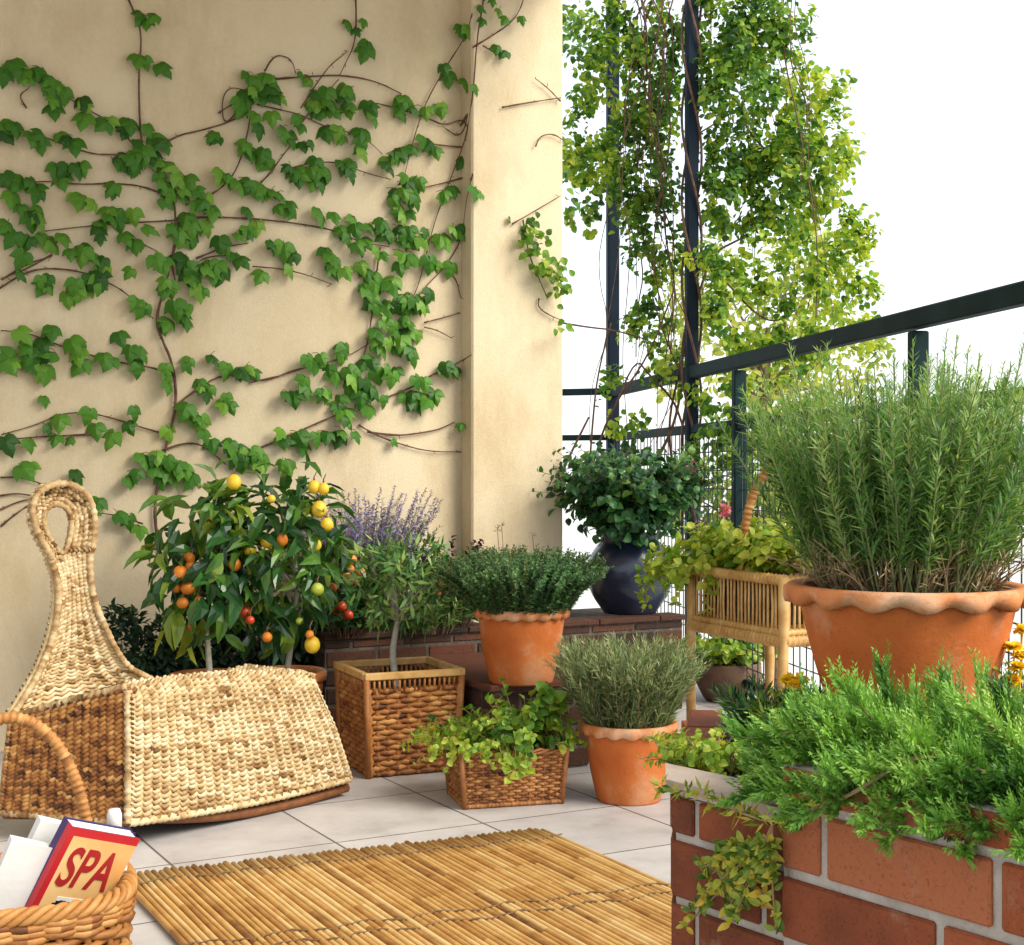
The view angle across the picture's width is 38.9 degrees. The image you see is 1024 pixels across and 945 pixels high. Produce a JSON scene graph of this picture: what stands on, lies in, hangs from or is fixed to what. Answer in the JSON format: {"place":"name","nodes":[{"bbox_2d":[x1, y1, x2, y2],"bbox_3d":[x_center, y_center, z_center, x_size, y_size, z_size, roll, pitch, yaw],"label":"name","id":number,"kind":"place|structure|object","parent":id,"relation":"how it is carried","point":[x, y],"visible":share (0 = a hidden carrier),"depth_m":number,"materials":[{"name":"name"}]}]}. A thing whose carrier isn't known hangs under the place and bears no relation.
{"place":"outdoors","nodes":[
{"label":"outdoors","id":0,"kind":"place"},
{"bbox_2d":[0,684,755,944],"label":"terrace floor","id":1,"kind":"structure","parent":0,"point":[375,811],"depth_m":4.09,"materials":[{"name":"tile"}]},
{"bbox_2d":[0,711,137,944],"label":"handled basket","id":2,"kind":"object","parent":1,"relation":"on","point":[105,919],"visible":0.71,"depth_m":2.48,"materials":[{"name":"wicker"}]},
{"bbox_2d":[0,835,51,909],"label":"book","id":3,"kind":"object","parent":2,"relation":"in","point":[22,861],"visible":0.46,"depth_m":2.52,"materials":[{"name":"white paper"}]},
{"bbox_2d":[28,815,61,842],"bbox_3d":[-0.864,0.776,2.623,0.230,0.327,0.085,0,0,0],"label":"book","id":4,"kind":"object","parent":2,"relation":"in","point":[44,829],"visible":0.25,"depth_m":2.59,"materials":[{"name":"white paper"}]},
{"bbox_2d":[24,817,139,906],"bbox_3d":[-0.797,0.766,2.583,0.136,0.326,0.233,0,0,42],"label":"book","id":5,"kind":"object","parent":2,"relation":"in","point":[85,859],"visible":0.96,"depth_m":2.56,"materials":[{"name":"red paper"}]},
{"bbox_2d":[107,808,126,886],"bbox_3d":[-0.729,0.796,2.660,0.046,0.360,0.046,0,0,0],"label":"white bottle","id":6,"kind":"object","parent":2,"relation":"in","point":[114,816],"visible":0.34,"depth_m":2.65,"materials":[{"name":"plastic"}]},
{"bbox_2d":[0,479,352,827],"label":"wicker rocking chair","id":7,"kind":"object","parent":1,"relation":"on","point":[245,740],"visible":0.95,"depth_m":4.05,"materials":[{"name":"beige wicker"}]},
{"bbox_2d":[123,458,281,675],"bbox_3d":[-1.051,0.475,4.968,0.510,1.050,0.635,0,0,0],"label":"citrus tree","id":8,"kind":"object","parent":1,"relation":"on","point":[188,575],"visible":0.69,"depth_m":4.85,"materials":[{"name":"green plant"}]},
{"bbox_2d":[102,596,350,677],"bbox_3d":[-1.067,0.720,5.343,1.053,0.559,0.268,0,0,-29],"label":"hedge trough","id":9,"kind":"object","parent":1,"relation":"on","point":[162,662],"visible":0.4,"depth_m":5.19,"materials":[{"name":"ceramic"}]},
{"bbox_2d":[0,0,460,751],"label":"house wall","id":10,"kind":"structure","parent":1,"relation":"on","point":[208,52],"depth_m":5.58,"materials":[{"name":"paint"}]},
{"bbox_2d":[0,0,563,550],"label":"climbing vine","id":11,"kind":"object","parent":10,"relation":"attached to","point":[160,466],"visible":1,"depth_m":5.55,"materials":[{"name":"green plant"}]},
{"bbox_2d":[195,451,365,693],"bbox_3d":[-0.811,0.459,5.066,0.601,1.082,0.593,0,0,0],"label":"citrus tree","id":12,"kind":"object","parent":1,"relation":"on","point":[313,594],"visible":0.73,"depth_m":4.94,"materials":[{"name":"green plant"}]},
{"bbox_2d":[334,656,464,778],"bbox_3d":[-0.387,0.827,4.939,0.356,0.345,0.356,0,0,-23],"label":"square basket","id":13,"kind":"object","parent":1,"relation":"on","point":[379,716],"visible":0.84,"depth_m":4.80,"materials":[{"name":"brown wicker"}]},
{"bbox_2d":[334,526,457,686],"bbox_3d":[-0.377,0.472,4.940,0.446,0.595,0.428,0,0,0],"label":"olive tree","id":14,"kind":"object","parent":13,"relation":"in","point":[387,609],"visible":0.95,"depth_m":4.89,"materials":[{"name":"green plant"}]},
{"bbox_2d":[136,828,672,944],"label":"bamboo mat","id":15,"kind":"object","parent":1,"relation":"on","point":[534,886],"visible":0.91,"depth_m":3.37,"materials":[{"name":"beige wood"}]},
{"bbox_2d":[299,608,685,727],"bbox_3d":[-0.130,0.800,6.015,1.628,0.400,0.632,0,0,-29],"label":"brick bed","id":16,"kind":"object","parent":1,"relation":"on","point":[460,639],"visible":0.32,"depth_m":5.61,"materials":[{"name":"brick"}]},
{"bbox_2d":[292,555,397,638],"bbox_3d":[-0.624,0.456,5.411,0.375,0.319,0.415,0,0,-41],"label":"pepper plant","id":17,"kind":"object","parent":16,"relation":"on","point":[347,615],"visible":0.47,"depth_m":5.32,"materials":[{"name":"green plant"}]},
{"bbox_2d":[286,485,443,629],"bbox_3d":[-0.589,0.333,5.681,0.693,0.564,0.681,0,0,44],"label":"lavender bush","id":18,"kind":"object","parent":16,"relation":"on","point":[381,532],"visible":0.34,"depth_m":5.60,"materials":[{"name":"purple plant"}]},
{"bbox_2d":[383,569,451,629],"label":"leafy clump","id":19,"kind":"object","parent":16,"relation":"on","point":[424,592],"visible":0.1,"depth_m":5.52,"materials":[{"name":"green plant"}]},
{"bbox_2d":[377,574,470,634],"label":"leafy clump","id":20,"kind":"object","parent":16,"relation":"on","point":[440,619],"visible":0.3,"depth_m":5.52,"materials":[{"name":"green plant"}]},
{"bbox_2d":[404,535,487,625],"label":"dark leaved plant","id":21,"kind":"object","parent":16,"relation":"on","point":[456,594],"visible":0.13,"depth_m":5.65,"materials":[{"name":"green plant"}]},
{"bbox_2d":[532,436,733,614],"bbox_3d":[0.499,0.219,6.236,0.870,0.762,0.925,0,0,0],"label":"dark vase","id":22,"kind":"object","parent":16,"relation":"on","point":[624,502],"visible":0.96,"depth_m":6.05,"materials":[{"name":"ceramic"}]},
{"bbox_2d":[398,652,588,767],"bbox_3d":[-0.096,0.850,5.209,0.394,0.300,0.829,0,0,-29],"label":"brick step","id":23,"kind":"object","parent":1,"relation":"on","point":[478,686],"visible":0.21,"depth_m":4.91,"materials":[{"name":"brown brick"}]},
{"bbox_2d":[426,522,613,685],"bbox_3d":[0.022,0.431,4.853,0.630,0.538,0.615,0,0,0],"label":"thyme pot","id":24,"kind":"object","parent":23,"relation":"on","point":[519,604],"visible":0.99,"depth_m":4.72,"materials":[{"name":"ceramic"}]},
{"bbox_2d":[443,734,569,809],"bbox_3d":[-0.022,0.913,4.444,0.349,0.175,0.250,0,0,-15],"label":"basket","id":25,"kind":"object","parent":1,"relation":"on","point":[479,784],"visible":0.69,"depth_m":4.34,"materials":[{"name":"brown wicker"}]},
{"bbox_2d":[398,678,587,783],"bbox_3d":[-0.055,0.772,4.426,0.572,0.278,0.473,0,0,0],"label":"lime leaved plant","id":26,"kind":"object","parent":25,"relation":"in","point":[520,732],"visible":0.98,"depth_m":4.36,"materials":[{"name":"green plant"}]},
{"bbox_2d":[461,0,561,622],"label":"pillar","id":27,"kind":"structure","parent":1,"relation":"on","point":[511,398],"depth_m":6.09,"materials":[{"name":"paint"}]},
{"bbox_2d":[606,10,618,460],"bbox_3d":[0.603,-1.600,8.691,0.070,5.200,0.070,0,0,-9],"label":"trellis post","id":28,"kind":"object","parent":1,"relation":"on","point":[612,257],"visible":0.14,"depth_m":8.66,"materials":[{"name":"black metal"}]},
{"bbox_2d":[541,628,713,805],"bbox_3d":[0.351,0.742,4.446,0.545,0.516,0.547,0,0,0],"label":"lavender pot","id":29,"kind":"object","parent":1,"relation":"on","point":[627,704],"visible":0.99,"depth_m":4.33,"materials":[{"name":"ceramic"}]},
{"bbox_2d":[685,0,698,637],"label":"trellis post","id":30,"kind":"object","parent":1,"relation":"on","point":[691,208],"visible":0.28,"depth_m":7.02,"materials":[{"name":"black metal"}]},
{"bbox_2d":[508,0,885,540],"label":"hanging vine","id":31,"kind":"object","parent":30,"relation":"hanging from","point":[803,151],"visible":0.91,"depth_m":7.24,"materials":[{"name":"green plant"}]},
{"bbox_2d":[682,634,777,702],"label":"potted plant","id":32,"kind":"object","parent":1,"relation":"on","point":[722,655],"visible":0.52,"depth_m":6.24,"materials":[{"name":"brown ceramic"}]},
{"bbox_2d":[686,464,810,719],"bbox_3d":[0.879,0.478,4.831,0.385,1.045,0.620,0,0,-24],"label":"plant stand","id":33,"kind":"object","parent":1,"relation":"on","point":[783,635],"visible":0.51,"depth_m":4.71,"materials":[{"name":"wicker"}]},
{"bbox_2d":[634,516,837,624],"bbox_3d":[0.809,0.315,4.868,0.514,0.336,0.910,0,0,-44],"label":"stand plant","id":34,"kind":"object","parent":33,"relation":"on","point":[716,544],"visible":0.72,"depth_m":4.84,"materials":[{"name":"green plant"}]},
{"bbox_2d":[562,280,1023,692],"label":"balcony railing","id":35,"kind":"object","parent":1,"relation":"on","point":[912,322],"visible":0.09,"depth_m":5.82,"materials":[{"name":"metal"}]},
{"bbox_2d":[665,710,1023,944],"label":"brick planter","id":36,"kind":"object","parent":1,"relation":"on","point":[843,884],"visible":0.62,"depth_m":1.44,"materials":[{"name":"brick"}]},
{"bbox_2d":[637,725,754,775],"bbox_3d":[0.254,0.348,1.818,0.186,0.065,0.163,0,0,39],"label":"pale trailer","id":37,"kind":"object","parent":36,"relation":"on","point":[711,755],"visible":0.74,"depth_m":1.79,"materials":[{"name":"green plant"}]},
{"bbox_2d":[676,823,784,934],"bbox_3d":[0.229,0.434,1.547,0.042,0.156,0.160,0,0,-35],"label":"variegated trailer","id":38,"kind":"object","parent":36,"relation":"hanging from","point":[741,860],"visible":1,"depth_m":1.52,"materials":[{"name":"green plant"}]},
{"bbox_2d":[708,673,823,739],"bbox_3d":[0.361,0.329,2.024,0.193,0.094,0.202,0,0,0],"label":"lance leaved plant","id":39,"kind":"object","parent":36,"relation":"on","point":[732,701],"visible":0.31,"depth_m":2.02,"materials":[{"name":"green plant"}]},
{"bbox_2d":[737,671,814,727],"bbox_3d":[0.366,0.321,1.952,0.137,0.109,0.150,0,0,0],"label":"marigold","id":40,"kind":"object","parent":36,"relation":"on","point":[790,680],"visible":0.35,"depth_m":1.95,"materials":[{"name":"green plant"}]},
{"bbox_2d":[647,754,943,835],"bbox_3d":[0.317,0.323,1.475,0.471,0.112,0.147,0,0,34],"label":"trailing shoot","id":41,"kind":"object","parent":36,"relation":"on","point":[764,818],"visible":0.67,"depth_m":1.51,"materials":[{"name":"green plant"}]},
{"bbox_2d":[714,663,887,833],"bbox_3d":[0.324,0.300,1.565,0.213,0.166,0.352,0,0,21],"label":"juniper","id":42,"kind":"object","parent":36,"relation":"on","point":[737,730],"visible":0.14,"depth_m":1.50,"materials":[{"name":"green plant"}]},
{"bbox_2d":[728,642,996,872],"bbox_3d":[0.364,0.281,1.523,0.290,0.204,0.429,0,0,23],"label":"juniper","id":43,"kind":"object","parent":36,"relation":"on","point":[852,763],"visible":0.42,"depth_m":1.43,"materials":[{"name":"green plant"}]},
{"bbox_2d":[708,326,1023,714],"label":"rosemary pot","id":44,"kind":"object","parent":36,"relation":"on","point":[936,509],"visible":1,"depth_m":1.85,"materials":[{"name":"ceramic"}]},
{"bbox_2d":[853,664,963,741],"bbox_3d":[0.464,0.298,1.658,0.177,0.158,0.185,0,0,0],"label":"juniper","id":45,"kind":"object","parent":36,"relation":"on","point":[933,686],"depth_m":1.66,"materials":[{"name":"green plant"}]},
{"bbox_2d":[848,643,1023,846],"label":"juniper","id":46,"kind":"object","parent":36,"relation":"on","point":[970,757],"visible":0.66,"depth_m":1.33,"materials":[{"name":"green plant"}]},
{"bbox_2d":[867,689,1023,862],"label":"juniper","id":47,"kind":"object","parent":36,"relation":"on","point":[984,792],"visible":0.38,"depth_m":1.32,"materials":[{"name":"green plant"}]},
{"bbox_2d":[993,623,1023,705],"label":"marigold","id":48,"kind":"object","parent":36,"relation":"on","point":[1017,666],"visible":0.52,"depth_m":1.87,"materials":[{"name":"yellow plant"}]},
{"bbox_2d":[562,475,1023,707],"bbox_3d":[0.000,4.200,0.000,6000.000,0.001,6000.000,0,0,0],"label":"ground","id":49,"kind":"structure","parent":0,"point":[573,537],"depth_m":49.53,"materials":[{"name":"white"}]},
{"bbox_2d":[672,432,792,695],"bbox_3d":[1.708,1.910,10.472,1.337,4.592,1.008,0,0,24],"label":"garden bush","id":50,"kind":"object","parent":49,"relation":"on","point":[729,505],"visible":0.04,"depth_m":10.46,"materials":[{"name":"green plant"}]},
{"bbox_2d":[645,216,896,681],"bbox_3d":[2.071,1.077,11.517,2.108,6.258,1.502,0,0,0],"label":"garden tree","id":51,"kind":"object","parent":49,"relation":"on","point":[879,343],"visible":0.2,"depth_m":11.51,"materials":[{"name":"green plant"}]},
{"bbox_2d":[751,427,860,529],"bbox_3d":[2.030,1.938,9.008,1.120,4.537,0.856,0,0,0],"label":"garden bush","id":52,"kind":"object","parent":49,"relation":"on","point":[778,517],"depth_m":9.06,"materials":[{"name":"green plant"}]},
{"bbox_2d":[562,0,1023,474],"label":"sky","id":53,"kind":"structure","parent":0,"point":[937,101],"materials":[{"name":"white"}]}
]}

